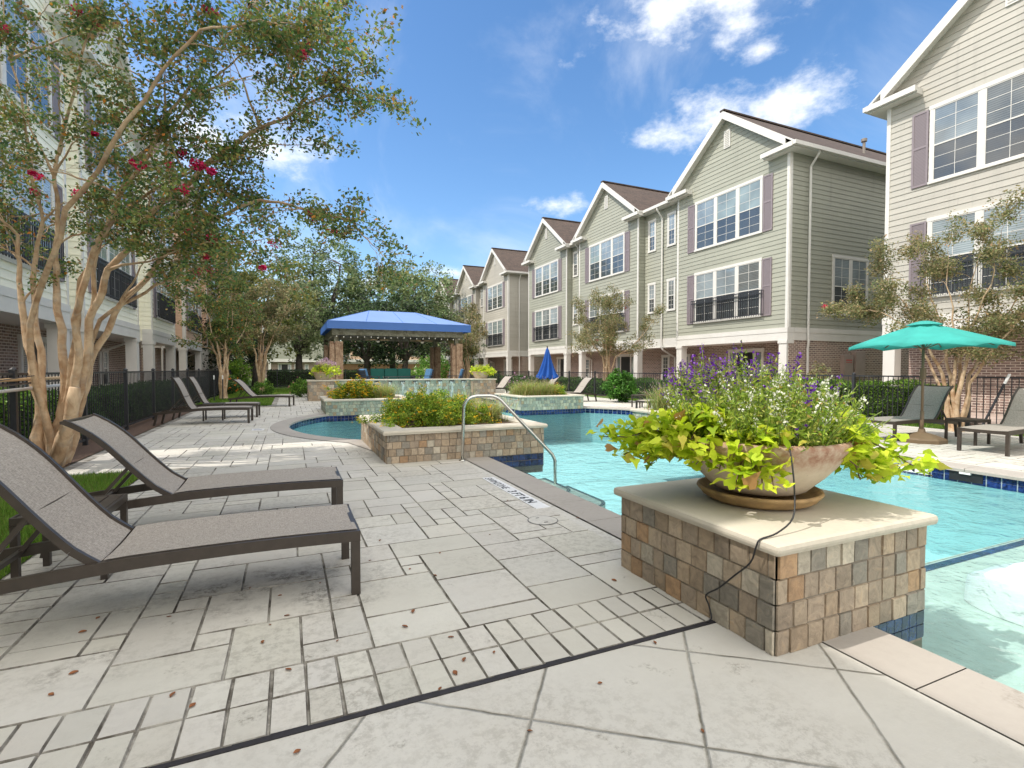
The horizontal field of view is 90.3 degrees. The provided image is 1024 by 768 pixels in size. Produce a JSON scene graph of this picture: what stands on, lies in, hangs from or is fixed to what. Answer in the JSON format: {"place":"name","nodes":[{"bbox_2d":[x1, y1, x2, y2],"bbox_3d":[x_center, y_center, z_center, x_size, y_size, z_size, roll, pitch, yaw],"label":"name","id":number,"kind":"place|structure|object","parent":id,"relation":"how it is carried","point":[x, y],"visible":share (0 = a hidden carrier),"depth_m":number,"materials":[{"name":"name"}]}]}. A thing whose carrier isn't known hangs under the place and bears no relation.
{"place":"outdoors","nodes":[
{"label":"outdoors","id":0,"kind":"place"},
{"bbox_2d":[0,469,137,578],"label":"lawn","id":1,"kind":"structure","parent":0,"point":[39,537],"depth_m":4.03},
{"bbox_2d":[64,412,188,466],"bbox_3d":[-5.430,1.163,4.754,0.640,0.001,27.000,-1,2,-24],"label":"planting bed","id":2,"kind":"object","parent":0,"point":[92,447],"depth_m":10.45,"materials":[{"name":"plant"}]},
{"bbox_2d":[0,367,231,445],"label":"iron fence","id":3,"kind":"object","parent":2,"relation":"on","point":[157,378],"visible":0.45,"depth_m":10.88,"materials":[{"name":"black metal"}]},
{"bbox_2d":[196,393,275,405],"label":"grass","id":4,"kind":"structure","parent":0,"point":[265,402],"depth_m":20.81,"materials":[{"name":"green plant"}]},
{"bbox_2d":[239,379,288,386],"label":"lawn","id":5,"kind":"structure","parent":0,"point":[264,382],"depth_m":40.70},
{"bbox_2d":[202,254,321,387],"bbox_3d":[-18.686,-4.684,37.906,8.438,9.952,8.729,-1,2,-24],"label":"oak tree","id":6,"kind":"object","parent":5,"relation":"on","point":[249,277],"visible":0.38,"depth_m":37.07,"materials":[{"name":"green plant"}]},
{"bbox_2d":[269,273,343,371],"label":"oak tree","id":7,"kind":"object","parent":5,"relation":"on","point":[308,338],"visible":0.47,"depth_m":41.98,"materials":[{"name":"green plant"}]},
{"bbox_2d":[264,217,372,364],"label":"oak tree","id":8,"kind":"object","parent":5,"relation":"on","point":[318,270],"visible":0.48,"depth_m":46.80,"materials":[{"name":"green plant"}]},
{"bbox_2d":[300,273,372,366],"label":"oak tree","id":9,"kind":"object","parent":5,"relation":"on","point":[345,358],"visible":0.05,"depth_m":52.09,"materials":[{"name":"green plant"}]},
{"bbox_2d":[315,289,399,375],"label":"oak tree","id":10,"kind":"object","parent":5,"relation":"on","point":[366,358],"visible":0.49,"depth_m":42.40,"materials":[{"name":"green plant"}]},
{"bbox_2d":[330,254,456,367],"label":"oak tree","id":11,"kind":"object","parent":5,"relation":"on","point":[410,280],"visible":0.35,"depth_m":47.59,"materials":[{"name":"green plant"}]},
{"bbox_2d":[343,362,448,378],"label":"garden wall","id":12,"kind":"structure","parent":5,"relation":"on","point":[354,366],"depth_m":60.77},
{"bbox_2d":[359,293,445,367],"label":"oak tree","id":13,"kind":"object","parent":5,"relation":"on","point":[403,353],"visible":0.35,"depth_m":43.04,"materials":[{"name":"green plant"}]},
{"bbox_2d":[384,259,465,367],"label":"oak tree","id":14,"kind":"object","parent":5,"relation":"on","point":[450,317],"visible":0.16,"depth_m":54.24,"materials":[{"name":"green plant"}]},
{"bbox_2d":[303,389,504,394],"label":"terrace","id":15,"kind":"structure","parent":0,"point":[500,390],"depth_m":24.88,"materials":[{"name":"stone"}]},
{"bbox_2d":[369,368,413,378],"bbox_3d":[-6.893,-0.376,29.189,2.500,1.030,0.800,-1,2,-24],"label":"patio sofa","id":16,"kind":"object","parent":15,"relation":"on","point":[381,372],"visible":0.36,"depth_m":29.36,"materials":[{"name":"fabric"}]},
{"bbox_2d":[321,310,470,379],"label":"pavilion","id":17,"kind":"structure","parent":15,"relation":"on","point":[401,326],"depth_m":29.02,"materials":[{"name":"fabric"}]},
{"bbox_2d":[0,378,973,579],"bbox_3d":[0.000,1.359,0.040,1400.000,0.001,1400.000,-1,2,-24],"label":"ground","id":18,"kind":"structure","parent":0,"point":[180,416],"depth_m":11.35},
{"bbox_2d":[0,0,182,413],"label":"townhouse row","id":19,"kind":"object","parent":18,"relation":"on","point":[147,321],"visible":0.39,"depth_m":13.34,"materials":[{"name":"beige"}]},
{"bbox_2d":[0,0,54,135],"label":"window","id":20,"kind":"structure","parent":19,"relation":"in","point":[7,77],"depth_m":10.65,"materials":[{"name":"glass"}]},
{"bbox_2d":[0,135,54,276],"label":"window","id":21,"kind":"structure","parent":19,"relation":"in","point":[50,191],"depth_m":10.71,"materials":[{"name":"glass"}]},
{"bbox_2d":[89,92,128,203],"bbox_3d":[-12.453,-7.011,15.852,0.070,2.260,3.700,-1,2,-24],"label":"window","id":22,"kind":"structure","parent":19,"relation":"in","point":[95,101],"depth_m":15.54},
{"bbox_2d":[94,212,132,308],"bbox_3d":[-12.453,-3.727,15.949,0.070,2.350,3.700,-1,2,-24],"label":"window","id":23,"kind":"structure","parent":19,"relation":"in","point":[108,255],"depth_m":15.87,"materials":[{"name":"glass"}]},
{"bbox_2d":[141,179,230,378],"bbox_3d":[-27.179,-5.870,35.754,11.835,12.345,25.460,-1,2,-24],"label":"townhouse row","id":24,"kind":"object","parent":18,"relation":"on","point":[196,356],"visible":0.09,"depth_m":28.41,"materials":[{"name":"beige"}]},
{"bbox_2d":[0,0,430,467],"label":"crape myrtle","id":25,"kind":"object","parent":18,"relation":"on","point":[56,442],"visible":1,"depth_m":6.17,"materials":[{"name":"green plant"}]},
{"bbox_2d":[187,304,278,389],"bbox_3d":[-18.581,-2.596,33.745,5.758,6.065,5.347,-1,2,-24],"label":"oak tree","id":26,"kind":"object","parent":18,"relation":"on","point":[210,361],"visible":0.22,"depth_m":33.36,"materials":[{"name":"green plant"}]},
{"bbox_2d":[231,301,326,377],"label":"townhouse row","id":27,"kind":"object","parent":18,"relation":"on","point":[282,362],"visible":0.02,"depth_m":79.37,"materials":[{"name":"beige"}]},
{"bbox_2d":[266,369,359,386],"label":"hedge","id":28,"kind":"object","parent":18,"relation":"on","point":[290,376],"visible":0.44,"depth_m":37.21,"materials":[{"name":"green plant"}]},
{"bbox_2d":[436,247,543,379],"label":"townhouse row","id":29,"kind":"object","parent":18,"relation":"on","point":[495,289],"visible":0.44,"depth_m":45.78,"materials":[{"name":"beige"}]},
{"bbox_2d":[487,281,502,311],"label":"window","id":30,"kind":"structure","parent":29,"relation":"in","point":[495,291],"depth_m":46.28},
{"bbox_2d":[487,319,502,346],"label":"window","id":31,"kind":"structure","parent":29,"relation":"in","point":[496,326],"depth_m":46.32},
{"bbox_2d":[565,282,664,380],"bbox_3d":[4.540,-2.175,25.760,4.584,5.571,4.823,-1,2,-24],"label":"crape myrtle","id":32,"kind":"object","parent":18,"relation":"on","point":[608,328],"visible":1,"depth_m":24.97,"materials":[{"name":"green plant"}]},
{"bbox_2d":[521,109,908,385],"bbox_3d":[10.895,-5.770,31.748,11.835,12.383,23.760,-1,2,-24],"label":"townhouse row","id":33,"kind":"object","parent":18,"relation":"on","point":[753,233],"visible":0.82,"depth_m":21.92,"materials":[{"name":"green"}]},
{"bbox_2d":[534,259,558,297],"bbox_3d":[2.490,-7.638,37.129,0.070,2.260,3.700,-1,2,-24],"label":"window","id":34,"kind":"structure","parent":33,"relation":"in","point":[546,275],"depth_m":37.07,"materials":[{"name":"glass"}]},
{"bbox_2d":[534,305,558,341],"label":"window","id":35,"kind":"structure","parent":33,"relation":"in","point":[547,316],"depth_m":37.19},
{"bbox_2d":[589,231,624,281],"bbox_3d":[5.560,-7.432,30.125,0.070,2.260,3.700,-1,2,-24],"label":"window","id":36,"kind":"structure","parent":33,"relation":"in","point":[607,256],"depth_m":29.99,"materials":[{"name":"glass"}]},
{"bbox_2d":[589,290,624,334],"bbox_3d":[5.560,-4.148,30.222,0.070,2.350,3.700,-1,2,-24],"label":"window","id":37,"kind":"structure","parent":33,"relation":"in","point":[592,314],"depth_m":30.18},
{"bbox_2d":[647,282,655,313],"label":"window","id":38,"kind":"structure","parent":33,"relation":"in","point":[651,286],"depth_m":26.98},
{"bbox_2d":[648,218,656,252],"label":"window","id":39,"kind":"structure","parent":33,"relation":"in","point":[652,225],"depth_m":26.90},
{"bbox_2d":[666,277,675,310],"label":"window","id":40,"kind":"structure","parent":33,"relation":"in","point":[671,283],"depth_m":25.60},
{"bbox_2d":[667,210,676,246],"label":"window","id":41,"kind":"structure","parent":33,"relation":"in","point":[671,217],"depth_m":25.54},
{"bbox_2d":[693,257,762,323],"bbox_3d":[9.192,-3.904,21.936,0.070,2.350,3.700,-1,2,-24],"label":"window","id":42,"kind":"structure","parent":33,"relation":"in","point":[746,276],"depth_m":21.78,"materials":[{"name":"glass"}]},
{"bbox_2d":[694,175,763,251],"bbox_3d":[9.192,-7.187,21.839,0.070,2.260,3.700,-1,2,-24],"label":"window","id":43,"kind":"structure","parent":33,"relation":"in","point":[734,213],"depth_m":21.64,"materials":[{"name":"glass"}]},
{"bbox_2d":[831,254,868,315],"bbox_3d":[13.694,-3.939,20.593,2.240,2.400,0.070,-1,2,-24],"label":"window","id":44,"kind":"structure","parent":33,"relation":"in","point":[844,268],"depth_m":20.49,"materials":[{"name":"glass"}]},
{"bbox_2d":[815,185,1023,431],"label":"crape myrtle","id":45,"kind":"object","parent":18,"relation":"on","point":[997,320],"visible":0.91,"depth_m":10.53,"materials":[{"name":"green plant"}]},
{"bbox_2d":[863,0,1023,414],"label":"townhouse row","id":46,"kind":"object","parent":18,"relation":"on","point":[947,103],"visible":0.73,"depth_m":14.38,"materials":[{"name":"beige"}]},
{"bbox_2d":[926,196,1023,297],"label":"window","id":47,"kind":"structure","parent":46,"relation":"in","point":[936,224],"depth_m":14.01,"materials":[{"name":"glass"}]},
{"bbox_2d":[927,68,1023,184],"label":"window","id":48,"kind":"structure","parent":46,"relation":"in","point":[981,127],"depth_m":13.84,"materials":[{"name":"glass"}]},
{"bbox_2d":[0,394,1023,767],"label":"pool deck","id":49,"kind":"structure","parent":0,"point":[94,456],"depth_m":2.42,"materials":[{"name":"concrete"}]},
{"bbox_2d":[306,378,496,401],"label":"fountain wall","id":50,"kind":"structure","parent":49,"relation":"on","point":[316,389],"depth_m":22.80,"materials":[{"name":"stone"}]},
{"bbox_2d":[145,620,715,767],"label":"expansion joint","id":51,"kind":"object","parent":49,"relation":"on","point":[307,727],"visible":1,"depth_m":1.99,"materials":[{"name":"rubber"}]},
{"bbox_2d":[0,390,1023,767],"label":"stamped pavers","id":52,"kind":"object","parent":49,"relation":"on","point":[472,526],"visible":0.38,"depth_m":2.74,"materials":[{"name":"concrete"}]},
{"bbox_2d":[9,493,127,579],"bbox_3d":[-2.801,0.988,3.258,0.460,0.433,0.460,-1,2,-24],"label":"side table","id":53,"kind":"object","parent":52,"relation":"on","point":[111,503],"visible":0.3,"depth_m":3.29,"materials":[{"name":"brown metal"}]},
{"bbox_2d":[0,424,360,594],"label":"sun lounger","id":54,"kind":"object","parent":52,"relation":"on","point":[52,500],"visible":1,"depth_m":2.73,"materials":[{"name":"fabric"}]},
{"bbox_2d":[39,413,342,557],"bbox_3d":[-2.457,0.706,4.165,1.988,0.952,0.640,-1,2,-24],"label":"sun lounger","id":55,"kind":"object","parent":52,"relation":"on","point":[136,458],"visible":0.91,"depth_m":4.06,"materials":[{"name":"fabric"}]},
{"bbox_2d":[153,376,252,425],"bbox_3d":[-7.367,0.379,12.225,1.988,1.131,0.640,-1,2,-20],"label":"sun lounger","id":56,"kind":"object","parent":52,"relation":"on","point":[185,394],"visible":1,"depth_m":12.11,"materials":[{"name":"fabric"}]},
{"bbox_2d":[172,376,259,419],"bbox_3d":[-7.888,0.340,13.648,1.988,1.125,0.640,-1,2,-21],"label":"sun lounger","id":57,"kind":"object","parent":52,"relation":"on","point":[198,389],"visible":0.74,"depth_m":13.59,"materials":[{"name":"fabric"}]},
{"bbox_2d":[228,379,294,406],"bbox_3d":[-8.719,0.300,17.760,1.988,0.963,0.640,0,2,-10],"label":"sun lounger","id":58,"kind":"object","parent":52,"relation":"on","point":[246,388],"visible":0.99,"depth_m":17.61,"materials":[{"name":"fabric"}]},
{"bbox_2d":[288,377,308,396],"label":"shrub","id":59,"kind":"object","parent":52,"relation":"on","point":[294,386],"visible":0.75,"depth_m":23.40,"materials":[{"name":"green plant"}]},
{"bbox_2d":[358,414,547,472],"bbox_3d":[-1.141,0.970,8.654,2.512,0.750,2.732,-1,2,-24],"label":"stone planter","id":60,"kind":"object","parent":52,"relation":"on","point":[512,442],"visible":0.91,"depth_m":7.52,"materials":[{"name":"stone"}]},
{"bbox_2d":[354,385,499,427],"bbox_3d":[-1.419,0.303,8.397,2.334,0.650,2.113,-1,2,-24],"label":"lantana plant","id":61,"kind":"object","parent":60,"relation":"on","point":[429,408],"visible":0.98,"depth_m":8.04,"materials":[{"name":"green plant"}]},
{"bbox_2d":[466,387,518,422],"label":"ornamental grass","id":62,"kind":"object","parent":60,"relation":"in","point":[495,410],"depth_m":8.46,"materials":[{"name":"green plant"}]},
{"bbox_2d":[482,477,549,508],"bbox_3d":[0.000,1.137,5.418,0.150,0.007,1.460,-1,2,-24],"label":"depth marker","id":63,"kind":"object","parent":52,"relation":"on","point":[521,496],"visible":1,"depth_m":5.29,"materials":[{"name":"white tile"}]},
{"bbox_2d":[536,346,558,381],"bbox_3d":[1.506,-0.481,21.726,0.912,2.280,0.912,-1,2,-24],"label":"closed umbrella","id":64,"kind":"object","parent":52,"relation":"on","point":[547,369],"visible":0.88,"depth_m":21.56,"materials":[{"name":"blue fabric"}]},
{"bbox_2d":[600,368,639,401],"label":"shrub","id":65,"kind":"object","parent":52,"relation":"on","point":[624,382],"visible":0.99,"depth_m":19.66,"materials":[{"name":"green plant"}]},
{"bbox_2d":[614,478,937,655],"bbox_3d":[1.479,1.500,3.074,1.230,1.620,1.250,-1,2,-24],"label":"stone pedestal","id":66,"kind":"object","parent":52,"relation":"on","point":[830,565],"visible":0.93,"depth_m":2.59,"materials":[{"name":"stone"}]},
{"bbox_2d":[687,437,852,510],"bbox_3d":[1.475,0.496,3.053,0.948,0.385,0.948,-1,2,-24],"label":"bowl planter","id":67,"kind":"object","parent":66,"relation":"on","point":[813,466],"visible":0.59,"depth_m":2.74,"materials":[{"name":"ceramic"}]},
{"bbox_2d":[704,409,795,622],"bbox_3d":[1.253,0.672,2.561,0.474,1.100,0.346,-1,2,-24],"label":"irrigation cable","id":68,"kind":"object","parent":67,"relation":"attached to","point":[751,560],"visible":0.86,"depth_m":2.48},
{"bbox_2d":[586,402,951,493],"bbox_3d":[1.447,0.349,3.076,1.880,0.511,1.189,-1,2,-24],"label":"sweet potato vine","id":69,"kind":"object","parent":67,"relation":"in","point":[668,441],"visible":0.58,"depth_m":2.83,"materials":[{"name":"green plant"}]},
{"bbox_2d":[658,340,890,451],"bbox_3d":[1.497,0.057,3.046,1.182,0.663,1.166,-1,2,-24],"label":"summer snapdragon","id":70,"kind":"object","parent":67,"relation":"in","point":[741,399],"visible":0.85,"depth_m":2.81,"materials":[{"name":"green plant"}]},
{"bbox_2d":[867,385,957,441],"bbox_3d":[7.511,0.524,9.621,1.988,0.994,0.640,-1,2,-24],"label":"sun lounger","id":71,"kind":"object","parent":52,"relation":"on","point":[935,397],"visible":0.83,"depth_m":9.71,"materials":[{"name":"fabric"}]},
{"bbox_2d":[848,321,1015,444],"bbox_3d":[7.311,-0.045,9.058,2.173,2.155,2.173,1,2,30],"label":"patio umbrella","id":72,"kind":"object","parent":52,"relation":"on","point":[923,335],"visible":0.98,"depth_m":8.80,"materials":[{"name":"teal fabric"}]},
{"bbox_2d":[944,417,990,445],"bbox_3d":[7.960,0.821,8.898,0.460,0.433,0.460,-1,2,-24],"label":"side table","id":73,"kind":"object","parent":52,"relation":"on","point":[960,420],"visible":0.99,"depth_m":8.78,"materials":[{"name":"brown metal"}]},
{"bbox_2d":[957,387,1023,456],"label":"sun lounger","id":74,"kind":"object","parent":52,"relation":"on","point":[1010,424],"visible":1,"depth_m":8.25,"materials":[{"name":"fabric"}]},
{"bbox_2d":[259,406,1023,559],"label":"deck border","id":75,"kind":"object","parent":49,"relation":"on","point":[607,536],"visible":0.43,"depth_m":5.70,"materials":[{"name":"concrete"}]},
{"bbox_2d":[271,397,1023,743],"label":"pool coping","id":76,"kind":"object","parent":49,"relation":"on","point":[991,703],"visible":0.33,"depth_m":2.31,"materials":[{"name":"stone"}]},
{"bbox_2d":[73,0,957,340],"label":"sky","id":77,"kind":"structure","parent":0,"point":[529,106],"materials":[{"name":"blue"}]},
{"bbox_2d":[529,376,566,394],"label":"ornamental grass","id":78,"kind":"object","parent":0,"point":[549,391],"depth_m":17.62,"materials":[{"name":"green plant"}]},
{"bbox_2d":[170,623,1023,767],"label":"scored pavement","id":79,"kind":"structure","parent":0,"point":[740,701],"depth_m":1.87,"materials":[{"name":"concrete"}]},
{"bbox_2d":[631,377,681,410],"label":"ornamental grass","id":80,"kind":"object","parent":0,"point":[660,402],"depth_m":10.92,"materials":[{"name":"green plant"}]},
{"bbox_2d":[292,402,1023,648],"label":"pool water","id":81,"kind":"structure","parent":0,"point":[547,421],"depth_m":7.80,"materials":[{"name":"liquid"}]},
{"bbox_2d":[319,394,411,421],"bbox_3d":[-4.640,0.722,16.064,2.572,0.630,2.402,-1,2,-24],"label":"stone planter","id":82,"kind":"object","parent":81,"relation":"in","point":[343,409],"visible":0.5,"depth_m":14.81,"materials":[{"name":"stone"}]},
{"bbox_2d":[323,374,381,398],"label":"lantana plant","id":83,"kind":"object","parent":82,"relation":"on","point":[361,389],"visible":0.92,"depth_m":15.58,"materials":[{"name":"green plant"}]},
{"bbox_2d":[366,378,404,397],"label":"ornamental grass","id":84,"kind":"object","parent":82,"relation":"in","point":[383,391],"depth_m":15.91,"materials":[{"name":"green plant"}]},
{"bbox_2d":[494,393,584,415],"bbox_3d":[0.925,0.667,17.901,2.422,0.630,2.302,-1,2,-24],"label":"stone planter","id":85,"kind":"object","parent":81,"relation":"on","point":[551,404],"visible":0.8,"depth_m":16.90,"materials":[{"name":"stone"}]},
{"bbox_2d":[499,376,548,395],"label":"ornamental grass","id":86,"kind":"object","parent":85,"relation":"on","point":[522,389],"depth_m":17.48,"materials":[{"name":"green plant"}]},
{"bbox_2d":[964,562,1023,625],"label":"ledge chaise","id":87,"kind":"object","parent":81,"relation":"in","point":[1001,602],"visible":1,"depth_m":3.55,"materials":[{"name":"white plastic"}]},
{"bbox_2d":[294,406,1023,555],"bbox_3d":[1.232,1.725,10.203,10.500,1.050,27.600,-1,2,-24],"label":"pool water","id":88,"kind":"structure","parent":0,"point":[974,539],"depth_m":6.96,"materials":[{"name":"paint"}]},
{"bbox_2d":[289,398,1023,492],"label":"waterline tiles","id":89,"kind":"object","parent":88,"relation":"attached to","point":[1002,483],"visible":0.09,"depth_m":6.87,"materials":[{"name":"tile"}]},
{"bbox_2d":[949,470,982,483],"bbox_3d":[5.921,1.214,6.651,0.034,0.120,0.360,-1,2,-24],"label":"skimmer opening","id":90,"kind":"object","parent":89,"relation":"attached to","point":[966,477],"visible":1,"depth_m":6.64,"materials":[{"name":"black plastic"}]},
{"bbox_2d":[925,540,1023,571],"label":"ledge tile stripe","id":91,"kind":"object","parent":88,"relation":"attached to","point":[941,564],"visible":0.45,"depth_m":4.66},
{"bbox_2d":[528,439,950,562],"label":"pool floor","id":92,"kind":"structure","parent":0,"point":[601,494],"depth_m":12.42,"materials":[{"name":"paint"}]},
{"bbox_2d":[540,478,604,507],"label":"entry steps","id":93,"kind":"structure","parent":92,"relation":"on","point":[585,497],"depth_m":7.37,"materials":[{"name":"paint"}]},
{"bbox_2d":[459,394,556,484],"bbox_3d":[-0.047,0.914,7.367,1.448,1.538,0.099,0,2,-12],"label":"pool handrail","id":94,"kind":"object","parent":93,"relation":"on","point":[528,429],"visible":0.98,"depth_m":7.31,"materials":[{"name":"silver metal"}]},
{"bbox_2d":[581,394,937,428],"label":"lawn","id":95,"kind":"structure","parent":0,"point":[630,398],"depth_m":24.28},
{"bbox_2d":[469,370,1023,425],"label":"iron fence","id":96,"kind":"object","parent":95,"relation":"on","point":[562,379],"visible":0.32,"depth_m":13.09,"materials":[{"name":"black metal"}]},
{"bbox_2d":[922,537,1023,692],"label":"sun ledge","id":97,"kind":"object","parent":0,"point":[975,638],"visible":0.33,"depth_m":3.38,"materials":[{"name":"liquid"}]},
{"label":"lawn","id":98,"kind":"structure","parent":0,"visible":0},
{"bbox_2d":[228,357,252,389],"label":"shrub","id":99,"kind":"object","parent":98,"relation":"on","point":[233,366],"visible":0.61,"depth_m":31.17,"materials":[{"name":"green plant"}]},
{"bbox_2d":[216,272,310,390],"bbox_3d":[-13.534,-2.626,27.904,4.656,6.356,5.391,-1,2,-24],"label":"crape myrtle","id":100,"kind":"object","parent":98,"relation":"on","point":[256,293],"visible":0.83,"depth_m":27.65,"materials":[{"name":"green plant"}]},
{"bbox_2d":[414,353,449,378],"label":"shrub","id":101,"kind":"object","parent":98,"relation":"on","point":[424,363],"visible":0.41,"depth_m":39.04,"materials":[{"name":"green plant"}]},
{"bbox_2d":[442,300,489,378],"bbox_3d":[-3.105,-2.481,33.060,3.140,5.759,4.754,0,2,12],"label":"crape myrtle","id":102,"kind":"object","parent":98,"relation":"on","point":[468,351],"visible":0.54,"depth_m":32.62,"materials":[{"name":"green plant"}]},
{"label":"lawn","id":103,"kind":"structure","parent":0,"visible":0},
{"bbox_2d":[160,260,266,398],"bbox_3d":[-12.694,-2.297,22.038,3.184,6.052,5.065,0,2,1],"label":"crape myrtle","id":104,"kind":"object","parent":103,"relation":"on","point":[219,322],"visible":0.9,"depth_m":21.77,"materials":[{"name":"green plant"}]},
{"bbox_2d":[251,380,275,394],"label":"shrub","id":105,"kind":"object","parent":103,"relation":"on","point":[268,389],"visible":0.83,"depth_m":22.76,"materials":[{"name":"green plant"}]},
{"label":"planting bed","id":106,"kind":"structure","parent":0,"visible":0},
{"bbox_2d":[0,387,57,438],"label":"hedge","id":107,"kind":"object","parent":106,"relation":"on","point":[21,409],"visible":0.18,"depth_m":7.40,"materials":[{"name":"green plant"}]},
{"bbox_2d":[47,380,178,435],"bbox_3d":[-10.066,0.425,13.466,0.923,1.076,8.512,-1,2,-24],"label":"hedge","id":108,"kind":"object","parent":106,"relation":"on","point":[159,397],"visible":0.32,"depth_m":11.91,"materials":[{"name":"green plant"}]},
{"label":"planting bed","id":109,"kind":"structure","parent":0,"visible":0},
{"bbox_2d":[500,375,608,394],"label":"hedge","id":110,"kind":"object","parent":109,"relation":"on","point":[573,383],"visible":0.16,"depth_m":27.25,"materials":[{"name":"green plant"}]},
{"bbox_2d":[621,377,723,398],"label":"hedge","id":111,"kind":"object","parent":109,"relation":"on","point":[647,386],"visible":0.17,"depth_m":21.76,"materials":[{"name":"green plant"}]},
{"bbox_2d":[748,377,956,419],"bbox_3d":[9.238,0.332,14.713,0.991,1.192,5.902,-1,2,-24],"label":"hedge","id":112,"kind":"object","parent":109,"relation":"on","point":[864,389],"visible":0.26,"depth_m":13.22,"materials":[{"name":"green plant"}]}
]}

